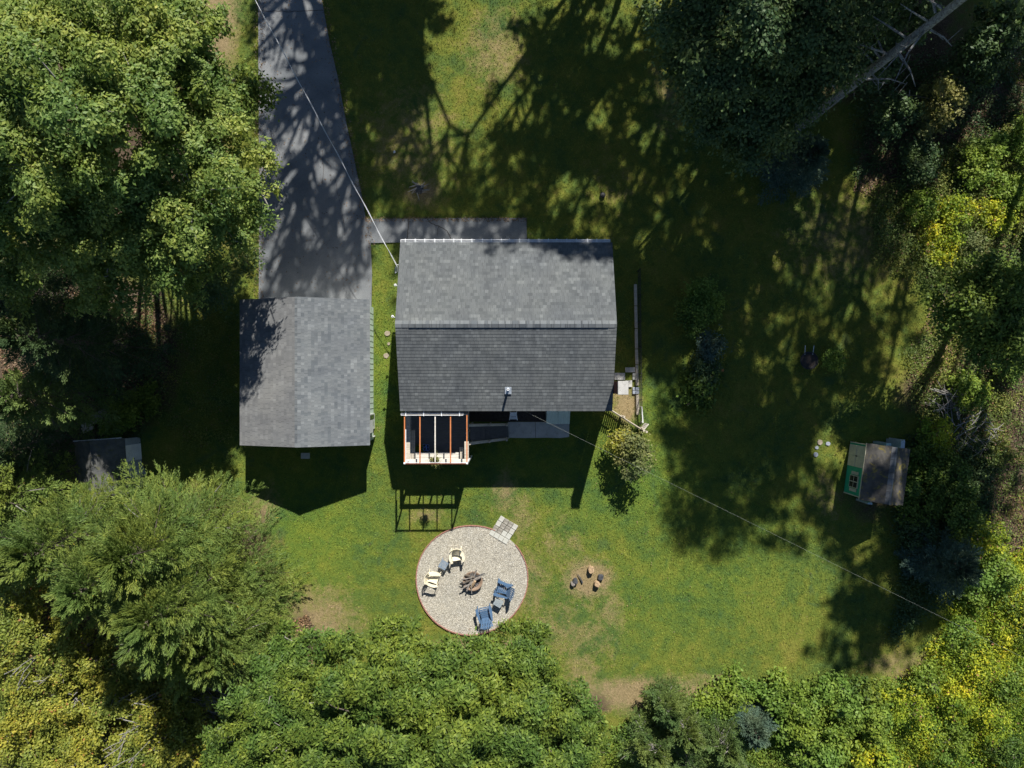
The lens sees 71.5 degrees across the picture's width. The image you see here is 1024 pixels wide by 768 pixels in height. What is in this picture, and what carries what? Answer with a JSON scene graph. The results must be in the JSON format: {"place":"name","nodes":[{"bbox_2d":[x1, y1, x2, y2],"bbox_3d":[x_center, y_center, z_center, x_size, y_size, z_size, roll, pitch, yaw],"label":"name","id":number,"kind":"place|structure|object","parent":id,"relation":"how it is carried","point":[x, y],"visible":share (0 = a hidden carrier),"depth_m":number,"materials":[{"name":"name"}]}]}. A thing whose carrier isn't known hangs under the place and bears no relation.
{"place":"outdoors","nodes":[
{"label":"outdoors","id":0,"kind":"place"},
{"bbox_2d":[258,0,371,306],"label":"driveway","id":1,"kind":"structure","parent":0,"point":[280,282],"depth_m":36.21,"materials":[{"name":"grey asphalt"}]},
{"bbox_2d":[367,218,526,242],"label":"front path","id":2,"kind":"structure","parent":0,"point":[390,231],"depth_m":36.21,"materials":[{"name":"concrete"}]},
{"bbox_2d":[417,526,527,634],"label":"gravel patio","id":3,"kind":"structure","parent":0,"point":[431,613],"depth_m":36.22,"materials":[{"name":"gravel"}]},
{"bbox_2d":[0,0,1023,767],"bbox_3d":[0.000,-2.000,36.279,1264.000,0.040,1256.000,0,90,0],"label":"lawn","id":4,"kind":"structure","parent":0,"point":[956,22],"depth_m":36.28,"materials":[{"name":"green plant"}]},
{"bbox_2d":[0,540,54,627],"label":"oak shrub","id":5,"kind":"object","parent":4,"relation":"on","point":[14,603],"visible":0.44,"depth_m":34.08,"materials":[{"name":"green plant"}]},
{"bbox_2d":[0,592,65,684],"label":"oak shrub","id":6,"kind":"object","parent":4,"relation":"on","point":[7,624],"visible":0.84,"depth_m":33.89,"materials":[{"name":"green plant"}]},
{"bbox_2d":[0,657,68,756],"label":"oak shrub","id":7,"kind":"object","parent":4,"relation":"on","point":[10,693],"visible":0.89,"depth_m":33.84,"materials":[{"name":"green plant"}]},
{"bbox_2d":[0,414,75,497],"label":"hemlock tree","id":8,"kind":"object","parent":4,"relation":"on","point":[21,443],"visible":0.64,"depth_m":32.95,"materials":[{"name":"green plant"}]},
{"bbox_2d":[0,706,77,767],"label":"oak shrub","id":9,"kind":"object","parent":4,"relation":"on","point":[34,757],"visible":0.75,"depth_m":33.87,"materials":[{"name":"green plant"}]},
{"bbox_2d":[0,427,81,547],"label":"cedar tree","id":10,"kind":"object","parent":4,"relation":"on","point":[29,490],"visible":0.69,"depth_m":32.14,"materials":[{"name":"green plant"}]},
{"bbox_2d":[0,237,111,341],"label":"hemlock tree","id":11,"kind":"object","parent":4,"relation":"on","point":[54,286],"visible":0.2,"depth_m":31.74,"materials":[{"name":"green plant"}]},
{"bbox_2d":[26,669,106,755],"bbox_3d":[-21.473,16.069,34.727,4.153,3.236,4.242,0,90,0],"label":"oak shrub","id":12,"kind":"object","parent":4,"relation":"on","point":[70,711],"visible":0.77,"depth_m":34.07,"materials":[{"name":"green plant"}]},
{"bbox_2d":[0,338,136,440],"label":"hemlock tree","id":13,"kind":"object","parent":4,"relation":"on","point":[19,394],"visible":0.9,"depth_m":31.58,"materials":[{"name":"green plant"}]},
{"bbox_2d":[32,619,116,690],"bbox_3d":[-21.376,13.215,34.609,4.093,3.471,3.647,0,90,0],"label":"oak shrub","id":14,"kind":"object","parent":4,"relation":"on","point":[66,646],"visible":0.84,"depth_m":33.74,"materials":[{"name":"green plant"}]},
{"bbox_2d":[0,469,153,594],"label":"cedar tree","id":15,"kind":"object","parent":4,"relation":"on","point":[46,529],"visible":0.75,"depth_m":29.92,"materials":[{"name":"green plant"}]},
{"bbox_2d":[0,290,169,442],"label":"fallen leaves","id":16,"kind":"object","parent":4,"relation":"on","point":[119,318],"visible":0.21,"depth_m":36.22,"materials":[{"name":"plant"}]},
{"bbox_2d":[0,138,170,320],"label":"maple tree","id":17,"kind":"object","parent":4,"relation":"on","point":[28,261],"visible":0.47,"depth_m":27.09,"materials":[{"name":"green plant"}]},
{"bbox_2d":[0,290,177,403],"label":"hemlock tree","id":18,"kind":"object","parent":4,"relation":"on","point":[25,336],"visible":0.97,"depth_m":31.21,"materials":[{"name":"green plant"}]},
{"bbox_2d":[52,717,128,767],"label":"oak shrub","id":19,"kind":"object","parent":4,"relation":"on","point":[89,742],"visible":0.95,"depth_m":33.72,"materials":[{"name":"green plant"}]},
{"bbox_2d":[32,303,166,442],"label":"shaded weeds","id":20,"kind":"object","parent":4,"relation":"on","point":[131,429],"visible":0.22,"depth_m":36.12,"materials":[{"name":"green plant"}]},
{"bbox_2d":[74,437,145,497],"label":"tool shed","id":21,"kind":"structure","parent":4,"relation":"on","point":[98,457],"depth_m":34.20,"materials":[{"name":"wood"}]},
{"bbox_2d":[0,0,235,237],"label":"maple tree","id":22,"kind":"object","parent":4,"relation":"on","point":[120,66],"visible":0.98,"depth_m":24.14,"materials":[{"name":"green plant"}]},
{"bbox_2d":[79,643,158,725],"bbox_3d":[-19.148,14.929,34.800,3.906,3.090,4.041,-33,90,0],"label":"oak shrub","id":23,"kind":"object","parent":4,"relation":"on","point":[102,685],"visible":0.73,"depth_m":34.24,"materials":[{"name":"green plant"}]},
{"bbox_2d":[41,488,223,639],"bbox_3d":[-16.644,8.088,31.595,6.761,9.499,6.502,0,90,0],"label":"cedar tree","id":24,"kind":"object","parent":4,"relation":"on","point":[78,595],"visible":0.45,"depth_m":28.25,"materials":[{"name":"green plant"}]},
{"bbox_2d":[0,597,283,767],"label":"undergrowth","id":25,"kind":"object","parent":4,"relation":"on","point":[112,730],"visible":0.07,"depth_m":35.90,"materials":[{"name":"green plant"}]},
{"bbox_2d":[109,706,174,767],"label":"oak shrub","id":26,"kind":"object","parent":4,"relation":"on","point":[144,759],"visible":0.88,"depth_m":33.76,"materials":[{"name":"green plant"}]},
{"bbox_2d":[121,377,163,426],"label":"bush","id":27,"kind":"object","parent":4,"relation":"on","point":[151,402],"visible":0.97,"depth_m":35.45,"materials":[{"name":"green plant"}]},
{"bbox_2d":[116,670,201,736],"bbox_3d":[-17.044,15.379,34.501,4.037,3.690,4.238,0,90,0],"label":"oak shrub","id":28,"kind":"object","parent":4,"relation":"on","point":[162,718],"visible":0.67,"depth_m":34.21,"materials":[{"name":"green plant"}]},
{"bbox_2d":[66,457,268,619],"bbox_3d":[-14.681,6.859,31.024,7.408,10.640,7.164,0,90,0],"label":"cedar tree","id":29,"kind":"object","parent":4,"relation":"on","point":[112,562],"visible":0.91,"depth_m":29.27,"materials":[{"name":"green plant"}]},
{"bbox_2d":[57,50,288,311],"bbox_3d":[-13.669,-7.573,30.708,9.632,11.390,8.894,-26,90,0],"label":"maple tree","id":30,"kind":"object","parent":4,"relation":"on","point":[160,197],"visible":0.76,"depth_m":26.90,"materials":[{"name":"green plant"}]},
{"bbox_2d":[134,293,239,453],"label":"woodland weeds","id":31,"kind":"object","parent":4,"relation":"on","point":[208,375],"visible":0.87,"depth_m":36.17,"materials":[{"name":"plant"}]},
{"bbox_2d":[156,688,222,767],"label":"oak shrub","id":32,"kind":"object","parent":4,"relation":"on","point":[183,748],"visible":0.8,"depth_m":34.14,"materials":[{"name":"green plant"}]},
{"bbox_2d":[100,502,313,680],"bbox_3d":[-13.605,9.280,31.095,7.370,10.660,8.438,-40,90,0],"label":"cedar tree","id":33,"kind":"object","parent":4,"relation":"on","point":[134,624],"visible":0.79,"depth_m":28.62,"materials":[{"name":"green plant"}]},
{"bbox_2d":[113,532,306,704],"bbox_3d":[-13.676,10.475,32.120,6.810,8.839,7.158,0,90,0],"label":"cedar tree","id":34,"kind":"object","parent":4,"relation":"on","point":[170,664],"visible":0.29,"depth_m":30.64,"materials":[{"name":"green plant"}]},
{"bbox_2d":[170,241,267,320],"bbox_3d":[-13.902,-5.171,34.104,3.696,4.497,4.752,31,90,0],"label":"maple sapling","id":35,"kind":"object","parent":4,"relation":"on","point":[213,292],"visible":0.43,"depth_m":33.18,"materials":[{"name":"green plant"}]},
{"bbox_2d":[170,558,298,698],"bbox_3d":[-13.574,11.245,32.535,7.074,7.618,5.926,0,90,0],"label":"cedar tree","id":36,"kind":"object","parent":4,"relation":"on","point":[243,646],"visible":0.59,"depth_m":31.39,"materials":[{"name":"green plant"}]},
{"bbox_2d":[219,55,286,135],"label":"maple sapling","id":37,"kind":"object","parent":4,"relation":"on","point":[254,89],"visible":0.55,"depth_m":32.04,"materials":[{"name":"plant"}]},
{"bbox_2d":[195,616,372,767],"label":"oak tree","id":38,"kind":"object","parent":4,"relation":"on","point":[256,729],"visible":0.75,"depth_m":29.18,"materials":[{"name":"green plant"}]},
{"bbox_2d":[240,297,374,446],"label":"garage","id":39,"kind":"structure","parent":4,"relation":"on","point":[306,371],"depth_m":33.14,"materials":[{"name":"grey"}]},
{"bbox_2d":[292,611,505,767],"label":"oak tree","id":40,"kind":"object","parent":4,"relation":"on","point":[411,698],"visible":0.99,"depth_m":25.94,"materials":[{"name":"green plant"}]},
{"bbox_2d":[406,411,469,461],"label":"wooden deck","id":41,"kind":"structure","parent":4,"relation":"on","point":[458,442],"depth_m":34.79,"materials":[{"name":"wood"}]},
{"bbox_2d":[470,411,545,421],"bbox_3d":[-0.209,1.175,36.292,3.898,0.120,1.479,0,90,0],"label":"planting bed","id":42,"kind":"object","parent":4,"relation":"on","point":[492,416],"visible":0.21,"depth_m":36.23,"materials":[{"name":"soil"}]},
{"bbox_2d":[391,239,627,415],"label":"house","id":43,"kind":"structure","parent":4,"relation":"on","point":[505,324],"depth_m":31.59,"materials":[{"name":"grey"}]},
{"bbox_2d":[446,613,613,767],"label":"oak tree","id":44,"kind":"object","parent":4,"relation":"on","point":[537,708],"visible":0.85,"depth_m":28.44,"materials":[{"name":"green plant"}]},
{"bbox_2d":[611,425,657,483],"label":"bush","id":45,"kind":"object","parent":4,"relation":"on","point":[640,445],"visible":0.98,"depth_m":34.42,"materials":[{"name":"green plant"}]},
{"bbox_2d":[613,705,682,767],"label":"juniper","id":46,"kind":"object","parent":4,"relation":"on","point":[651,748],"visible":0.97,"depth_m":34.37,"materials":[{"name":"plant"}]},
{"bbox_2d":[638,672,694,732],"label":"juniper","id":47,"kind":"object","parent":4,"relation":"on","point":[663,703],"visible":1,"depth_m":34.39,"materials":[{"name":"plant"}]},
{"bbox_2d":[648,681,712,754],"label":"juniper","id":48,"kind":"object","parent":4,"relation":"on","point":[687,736],"visible":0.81,"depth_m":33.87,"materials":[{"name":"plant"}]},
{"bbox_2d":[675,367,725,417],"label":"bush","id":49,"kind":"object","parent":4,"relation":"on","point":[700,398],"visible":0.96,"depth_m":35.69,"materials":[{"name":"green plant"}]},
{"bbox_2d":[680,274,731,331],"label":"bush","id":50,"kind":"object","parent":4,"relation":"on","point":[700,291],"visible":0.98,"depth_m":35.15,"materials":[{"name":"green plant"}]},
{"bbox_2d":[699,701,757,767],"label":"juniper","id":51,"kind":"object","parent":4,"relation":"on","point":[726,748],"visible":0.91,"depth_m":34.11,"materials":[{"name":"plant"}]},
{"bbox_2d":[632,0,825,176],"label":"oak tree","id":52,"kind":"object","parent":4,"relation":"on","point":[725,60],"visible":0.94,"depth_m":26.55,"materials":[{"name":"green plant"}]},
{"bbox_2d":[706,659,758,723],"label":"bush","id":53,"kind":"object","parent":4,"relation":"on","point":[730,709],"visible":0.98,"depth_m":35.10,"materials":[{"name":"green plant"}]},
{"bbox_2d":[722,701,779,751],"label":"blue pine","id":54,"kind":"object","parent":4,"relation":"on","point":[755,722],"visible":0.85,"depth_m":34.34,"materials":[{"name":"grey plant"}]},
{"bbox_2d":[597,671,933,767],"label":"hedge undergrowth","id":55,"kind":"object","parent":4,"relation":"on","point":[753,752],"visible":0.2,"depth_m":35.91,"materials":[{"name":"green plant"}]},
{"bbox_2d":[749,662,795,716],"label":"bush","id":56,"kind":"object","parent":4,"relation":"on","point":[764,695],"visible":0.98,"depth_m":35.18,"materials":[{"name":"green plant"}]},
{"bbox_2d":[746,130,831,205],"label":"blue spruce","id":57,"kind":"object","parent":4,"relation":"on","point":[801,169],"visible":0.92,"depth_m":33.88,"materials":[{"name":"grey plant"}]},
{"bbox_2d":[770,679,827,746],"bbox_3d":[14.076,16.276,35.417,3.032,1.857,3.320,0,90,0],"label":"bush","id":58,"kind":"object","parent":4,"relation":"on","point":[801,713],"visible":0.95,"depth_m":34.95,"materials":[{"name":"green plant"}]},
{"bbox_2d":[786,718,853,767],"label":"bush","id":59,"kind":"object","parent":4,"relation":"on","point":[826,756],"visible":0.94,"depth_m":34.79,"materials":[{"name":"green plant"}]},
{"bbox_2d":[752,0,903,168],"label":"oak tree","id":60,"kind":"object","parent":4,"relation":"on","point":[841,23],"visible":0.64,"depth_m":27.11,"materials":[{"name":"green plant"}]},
{"bbox_2d":[809,667,863,726],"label":"bush","id":61,"kind":"object","parent":4,"relation":"on","point":[836,688],"visible":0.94,"depth_m":34.98,"materials":[{"name":"green plant"}]},
{"bbox_2d":[838,699,896,759],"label":"bush","id":62,"kind":"object","parent":4,"relation":"on","point":[874,730],"visible":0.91,"depth_m":34.89,"materials":[{"name":"green plant"}]},
{"bbox_2d":[847,735,901,767],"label":"bush","id":63,"kind":"object","parent":4,"relation":"on","point":[888,759],"visible":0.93,"depth_m":35.01,"materials":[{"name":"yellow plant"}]},
{"bbox_2d":[843,441,909,505],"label":"garden shed","id":64,"kind":"structure","parent":4,"relation":"on","point":[875,473],"depth_m":34.06,"materials":[{"name":"wood"}]},
{"bbox_2d":[850,27,907,100],"bbox_3d":[17.040,-15.236,34.038,2.857,4.614,3.112,-40,90,0],"label":"bush","id":65,"kind":"object","parent":4,"relation":"on","point":[887,47],"visible":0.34,"depth_m":33.10,"materials":[{"name":"green plant"}]},
{"bbox_2d":[869,88,927,139],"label":"bush","id":66,"kind":"object","parent":4,"relation":"on","point":[886,118],"visible":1,"depth_m":34.48,"materials":[{"name":"green plant"}]},
{"bbox_2d":[879,682,935,736],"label":"goldenrod clump","id":67,"kind":"object","parent":4,"relation":"on","point":[901,705],"visible":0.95,"depth_m":35.22,"materials":[{"name":"green plant"}]},
{"bbox_2d":[794,0,1023,133],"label":"pine tree","id":68,"kind":"object","parent":4,"relation":"on","point":[895,51],"visible":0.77,"depth_m":26.74,"materials":[{"name":"grey plant"}]},
{"bbox_2d":[872,0,945,70],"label":"bush","id":69,"kind":"object","parent":4,"relation":"on","point":[927,12],"visible":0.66,"depth_m":31.58,"materials":[{"name":"green plant"}]},
{"bbox_2d":[900,182,945,232],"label":"bush","id":70,"kind":"object","parent":4,"relation":"on","point":[928,200],"visible":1,"depth_m":35.60,"materials":[{"name":"green plant"}]},
{"bbox_2d":[895,468,952,533],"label":"bush","id":71,"kind":"object","parent":4,"relation":"on","point":[914,488],"visible":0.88,"depth_m":35.01,"materials":[{"name":"green plant"}]},
{"bbox_2d":[898,137,949,186],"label":"bush","id":72,"kind":"object","parent":4,"relation":"on","point":[913,153],"visible":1,"depth_m":35.06,"materials":[{"name":"green plant"}]},
{"bbox_2d":[904,655,949,699],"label":"goldenrod clump","id":73,"kind":"object","parent":4,"relation":"on","point":[930,668],"visible":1,"depth_m":35.37,"materials":[{"name":"green plant"}]},
{"bbox_2d":[906,434,961,489],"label":"bush","id":74,"kind":"object","parent":4,"relation":"on","point":[919,452],"visible":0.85,"depth_m":35.10,"materials":[{"name":"green plant"}]},
{"bbox_2d":[915,414,958,454],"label":"bush","id":75,"kind":"object","parent":4,"relation":"on","point":[940,433],"visible":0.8,"depth_m":35.36,"materials":[{"name":"green plant"}]},
{"bbox_2d":[854,46,1023,211],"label":"fallen leaves","id":76,"kind":"object","parent":4,"relation":"on","point":[952,134],"visible":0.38,"depth_m":36.22,"materials":[{"name":"plant"}]},
{"bbox_2d":[893,521,986,607],"bbox_3d":[21.332,8.655,34.569,3.934,4.064,3.731,37,90,0],"label":"blue pine","id":77,"kind":"object","parent":4,"relation":"on","point":[951,565],"visible":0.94,"depth_m":34.23,"materials":[{"name":"grey plant"}]},
{"bbox_2d":[913,217,967,271],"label":"bush","id":78,"kind":"object","parent":4,"relation":"on","point":[939,255],"visible":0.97,"depth_m":35.58,"materials":[{"name":"green plant"}]},
{"bbox_2d":[884,431,1004,648],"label":"thicket undergrowth","id":79,"kind":"object","parent":4,"relation":"on","point":[910,603],"visible":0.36,"depth_m":35.96,"materials":[{"name":"green plant"}]},
{"bbox_2d":[916,71,976,140],"bbox_3d":[21.016,-13.617,34.880,2.582,2.930,3.498,0,90,0],"label":"bush","id":80,"kind":"object","parent":4,"relation":"on","point":[944,87],"visible":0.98,"depth_m":34.35,"materials":[{"name":"green plant"}]},
{"bbox_2d":[872,541,1023,767],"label":"goldenrod thicket","id":81,"kind":"object","parent":4,"relation":"on","point":[960,670],"visible":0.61,"depth_m":35.71,"materials":[{"name":"green plant"}]},
{"bbox_2d":[924,713,978,767],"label":"goldenrod clump","id":82,"kind":"object","parent":4,"relation":"on","point":[959,747],"visible":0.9,"depth_m":35.22,"materials":[{"name":"green plant"}]},
{"bbox_2d":[924,453,984,512],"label":"bush","id":83,"kind":"object","parent":4,"relation":"on","point":[958,487],"visible":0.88,"depth_m":34.71,"materials":[{"name":"green plant"}]},
{"bbox_2d":[929,674,982,730],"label":"goldenrod clump","id":84,"kind":"object","parent":4,"relation":"on","point":[967,708],"visible":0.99,"depth_m":35.09,"materials":[{"name":"green plant"}]},
{"bbox_2d":[935,189,980,232],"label":"bush","id":85,"kind":"object","parent":4,"relation":"on","point":[951,209],"visible":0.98,"depth_m":35.45,"materials":[{"name":"green plant"}]},
{"bbox_2d":[901,303,1021,474],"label":"slope weeds","id":86,"kind":"object","parent":4,"relation":"on","point":[927,393],"visible":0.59,"depth_m":36.06,"materials":[{"name":"plant"}]},
{"bbox_2d":[908,238,1023,377],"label":"maple tree","id":87,"kind":"object","parent":4,"relation":"on","point":[989,297],"visible":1,"depth_m":29.86,"materials":[{"name":"green plant"}]},
{"bbox_2d":[908,223,1023,548],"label":"fallen leaves","id":88,"kind":"object","parent":4,"relation":"on","point":[1004,517],"visible":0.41,"depth_m":36.22,"materials":[{"name":"plant"}]},
{"bbox_2d":[943,609,990,659],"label":"goldenrod clump","id":89,"kind":"object","parent":4,"relation":"on","point":[953,641],"visible":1,"depth_m":35.31,"materials":[{"name":"green plant"}]},
{"bbox_2d":[943,489,991,545],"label":"bush","id":90,"kind":"object","parent":4,"relation":"on","point":[956,514],"visible":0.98,"depth_m":34.51,"materials":[{"name":"green plant"}]},
{"bbox_2d":[944,365,995,418],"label":"bush","id":91,"kind":"object","parent":4,"relation":"on","point":[972,389],"visible":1,"depth_m":35.20,"materials":[{"name":"green plant"}]},
{"bbox_2d":[943,37,1014,104],"bbox_3d":[22.450,-15.769,34.858,3.018,2.973,3.650,36,90,0],"label":"bush","id":92,"kind":"object","parent":4,"relation":"on","point":[957,69],"visible":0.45,"depth_m":34.26,"materials":[{"name":"green plant"}]},
{"bbox_2d":[956,131,1009,190],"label":"bush","id":93,"kind":"object","parent":4,"relation":"on","point":[979,163],"visible":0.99,"depth_m":35.11,"materials":[{"name":"green plant"}]},
{"bbox_2d":[968,513,1011,560],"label":"bush","id":94,"kind":"object","parent":4,"relation":"on","point":[988,546],"visible":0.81,"depth_m":34.93,"materials":[{"name":"green plant"}]},
{"bbox_2d":[967,697,1015,753],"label":"goldenrod clump","id":95,"kind":"object","parent":4,"relation":"on","point":[989,719],"visible":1,"depth_m":35.11,"materials":[{"name":"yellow plant"}]},
{"bbox_2d":[960,11,1023,85],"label":"bush","id":96,"kind":"object","parent":4,"relation":"on","point":[1011,37],"visible":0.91,"depth_m":33.05,"materials":[{"name":"green plant"}]},
{"bbox_2d":[965,0,1023,60],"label":"bush","id":97,"kind":"object","parent":4,"relation":"on","point":[981,12],"visible":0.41,"depth_m":33.26,"materials":[{"name":"green plant"}]},
{"bbox_2d":[975,194,1021,242],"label":"bush","id":98,"kind":"object","parent":4,"relation":"on","point":[1003,213],"visible":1,"depth_m":35.50,"materials":[{"name":"green plant"}]},
{"bbox_2d":[974,729,1023,767],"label":"goldenrod clump","id":99,"kind":"object","parent":4,"relation":"on","point":[1005,749],"visible":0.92,"depth_m":34.87,"materials":[{"name":"green plant"}]},
{"bbox_2d":[975,551,1023,606],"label":"bush","id":100,"kind":"object","parent":4,"relation":"on","point":[1009,576],"visible":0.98,"depth_m":35.09,"materials":[{"name":"green plant"}]},
{"bbox_2d":[978,355,1023,546],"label":"edge weeds","id":101,"kind":"object","parent":4,"relation":"on","point":[1012,476],"visible":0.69,"depth_m":36.10,"materials":[{"name":"plant"}]},
{"bbox_2d":[984,164,1023,213],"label":"bush","id":102,"kind":"object","parent":4,"relation":"on","point":[1004,187],"visible":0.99,"depth_m":35.50,"materials":[{"name":"green plant"}]},
{"bbox_2d":[987,111,1023,165],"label":"bush","id":103,"kind":"object","parent":4,"relation":"on","point":[1018,141],"visible":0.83,"depth_m":35.21,"materials":[{"name":"green plant"}]},
{"bbox_2d":[508,422,568,437],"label":"back path","id":104,"kind":"structure","parent":0,"point":[525,430],"depth_m":36.19,"materials":[{"name":"concrete"}]},
{"bbox_2d":[844,43,1023,185],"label":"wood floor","id":105,"kind":"structure","parent":0,"point":[1011,113],"depth_m":36.06,"materials":[{"name":"green plant"}]},
{"bbox_2d":[864,110,1023,295],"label":"weed field","id":106,"kind":"structure","parent":0,"point":[887,232],"depth_m":35.95,"materials":[{"name":"green plant"}]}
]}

